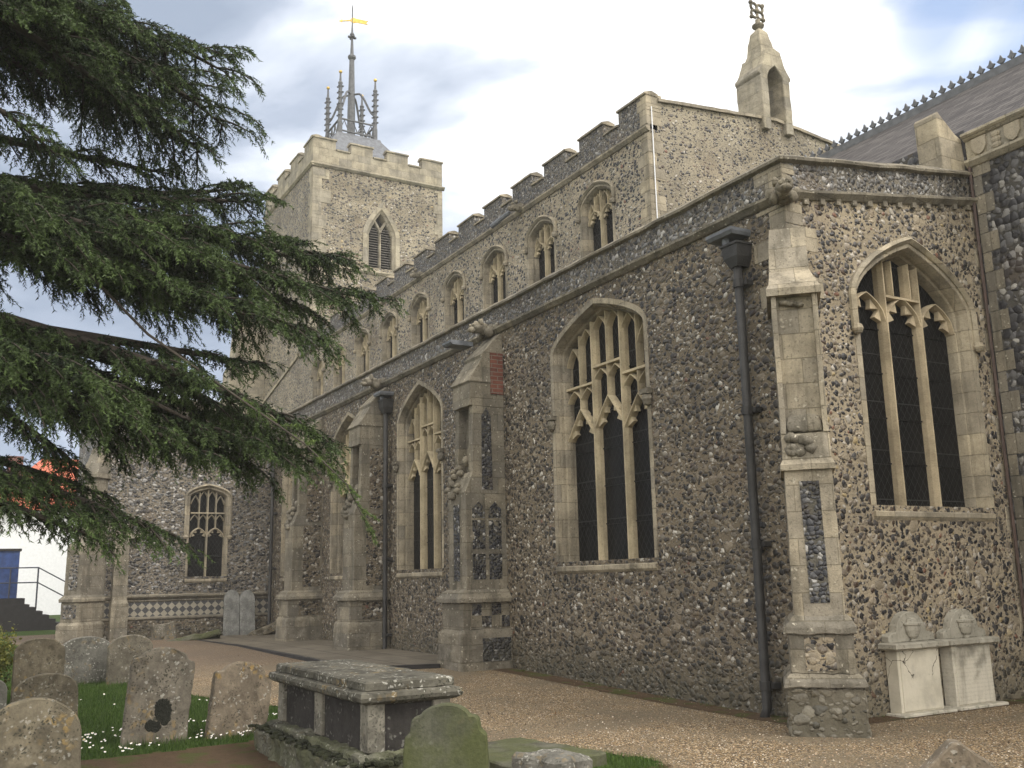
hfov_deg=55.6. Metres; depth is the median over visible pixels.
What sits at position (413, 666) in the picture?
pavement kerb
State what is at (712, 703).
weeds
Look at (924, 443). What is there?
window
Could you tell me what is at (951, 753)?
gravestone
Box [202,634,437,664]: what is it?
pavement
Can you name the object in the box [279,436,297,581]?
window
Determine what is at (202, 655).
gravel path
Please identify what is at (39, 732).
gravestone
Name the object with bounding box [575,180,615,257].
window
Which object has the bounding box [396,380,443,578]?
window
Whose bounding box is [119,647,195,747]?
gravestone
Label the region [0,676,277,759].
grass
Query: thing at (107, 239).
cedar tree
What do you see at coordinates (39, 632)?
ground
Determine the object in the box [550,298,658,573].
window
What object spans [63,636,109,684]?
gravestone
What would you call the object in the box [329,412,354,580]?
window
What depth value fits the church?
14.57 m
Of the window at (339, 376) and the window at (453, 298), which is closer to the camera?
the window at (453, 298)
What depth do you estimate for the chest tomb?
8.07 m
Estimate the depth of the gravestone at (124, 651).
14.91 m
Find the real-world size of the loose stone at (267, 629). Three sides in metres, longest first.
1.075 x 0.780 x 0.318 m
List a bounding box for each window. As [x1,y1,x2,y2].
[183,484,232,582]
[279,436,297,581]
[310,356,324,398]
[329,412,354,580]
[330,343,346,387]
[353,328,370,375]
[363,203,399,269]
[378,311,397,361]
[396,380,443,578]
[407,292,429,346]
[440,270,465,329]
[478,245,507,308]
[523,215,556,284]
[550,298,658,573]
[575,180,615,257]
[849,236,995,521]
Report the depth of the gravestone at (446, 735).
6.41 m
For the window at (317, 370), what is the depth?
38.62 m
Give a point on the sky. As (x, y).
(490, 91)
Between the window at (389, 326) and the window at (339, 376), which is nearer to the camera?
the window at (389, 326)
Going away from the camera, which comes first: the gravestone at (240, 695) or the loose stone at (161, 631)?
the gravestone at (240, 695)
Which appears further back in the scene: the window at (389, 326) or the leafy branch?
the window at (389, 326)
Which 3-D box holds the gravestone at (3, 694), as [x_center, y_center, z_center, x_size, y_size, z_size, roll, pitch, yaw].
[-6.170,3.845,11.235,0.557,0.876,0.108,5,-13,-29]
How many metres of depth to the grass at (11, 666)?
18.43 m
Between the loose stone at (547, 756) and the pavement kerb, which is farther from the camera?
the pavement kerb
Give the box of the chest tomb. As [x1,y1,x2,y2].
[248,659,462,767]
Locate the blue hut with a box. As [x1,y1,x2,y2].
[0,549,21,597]
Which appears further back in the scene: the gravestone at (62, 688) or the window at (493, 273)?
the window at (493, 273)
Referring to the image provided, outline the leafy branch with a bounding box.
[70,256,379,545]
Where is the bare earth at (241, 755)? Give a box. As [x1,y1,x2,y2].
[80,740,671,767]
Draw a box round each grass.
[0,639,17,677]
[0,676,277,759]
[567,744,665,767]
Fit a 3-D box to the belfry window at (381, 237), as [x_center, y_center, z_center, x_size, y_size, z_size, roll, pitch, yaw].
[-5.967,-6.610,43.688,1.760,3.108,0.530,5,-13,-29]
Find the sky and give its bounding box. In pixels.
[0,0,1023,470]
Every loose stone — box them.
[150,623,176,639]
[169,629,221,640]
[247,621,275,635]
[517,745,594,767]
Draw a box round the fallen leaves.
[209,655,1014,767]
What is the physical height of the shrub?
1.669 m
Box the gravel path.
[3,634,1023,767]
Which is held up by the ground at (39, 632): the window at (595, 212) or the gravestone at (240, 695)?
the gravestone at (240, 695)
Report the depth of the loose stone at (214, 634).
25.85 m
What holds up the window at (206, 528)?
in the church
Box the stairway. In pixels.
[0,567,64,631]
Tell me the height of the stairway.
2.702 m
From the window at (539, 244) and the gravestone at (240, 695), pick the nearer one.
the gravestone at (240, 695)
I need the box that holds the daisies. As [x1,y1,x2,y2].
[80,693,276,751]
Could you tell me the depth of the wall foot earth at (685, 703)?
12.41 m
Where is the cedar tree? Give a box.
[0,0,406,580]
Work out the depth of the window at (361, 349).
34.53 m
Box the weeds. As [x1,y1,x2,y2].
[527,669,1022,717]
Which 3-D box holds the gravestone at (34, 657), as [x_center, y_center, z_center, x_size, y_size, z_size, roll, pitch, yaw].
[-6.133,3.908,12.545,0.607,1.215,0.110,5,-14,-29]
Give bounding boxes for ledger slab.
[488,737,607,767]
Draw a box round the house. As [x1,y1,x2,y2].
[0,456,78,614]
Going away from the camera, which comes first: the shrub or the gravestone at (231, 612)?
the shrub
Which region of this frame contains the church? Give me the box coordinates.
[55,0,1023,737]
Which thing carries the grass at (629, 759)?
on the ground at (39, 632)
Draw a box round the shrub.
[0,621,21,689]
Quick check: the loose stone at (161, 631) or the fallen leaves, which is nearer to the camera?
the fallen leaves
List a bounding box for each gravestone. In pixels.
[0,680,6,708]
[0,697,80,767]
[10,638,64,702]
[12,673,77,717]
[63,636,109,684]
[106,635,152,685]
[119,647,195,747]
[204,661,272,739]
[223,590,239,635]
[239,590,254,634]
[403,702,488,767]
[920,739,994,767]
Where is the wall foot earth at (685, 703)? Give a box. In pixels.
[494,668,1023,724]
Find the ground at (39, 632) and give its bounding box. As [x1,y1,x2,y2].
[0,615,658,767]
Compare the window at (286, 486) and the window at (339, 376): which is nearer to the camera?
the window at (286, 486)
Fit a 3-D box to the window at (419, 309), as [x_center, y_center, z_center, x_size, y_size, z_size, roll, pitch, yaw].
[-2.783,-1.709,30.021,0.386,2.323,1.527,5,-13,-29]
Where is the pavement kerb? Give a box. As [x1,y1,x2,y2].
[198,640,439,668]
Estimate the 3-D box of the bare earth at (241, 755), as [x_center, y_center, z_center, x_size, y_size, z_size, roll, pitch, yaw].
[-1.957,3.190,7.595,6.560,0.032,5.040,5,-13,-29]
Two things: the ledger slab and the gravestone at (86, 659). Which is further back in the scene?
the gravestone at (86, 659)
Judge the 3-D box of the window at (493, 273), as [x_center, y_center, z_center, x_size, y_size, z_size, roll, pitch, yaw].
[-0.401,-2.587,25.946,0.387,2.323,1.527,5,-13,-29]
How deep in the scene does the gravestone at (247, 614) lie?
28.04 m

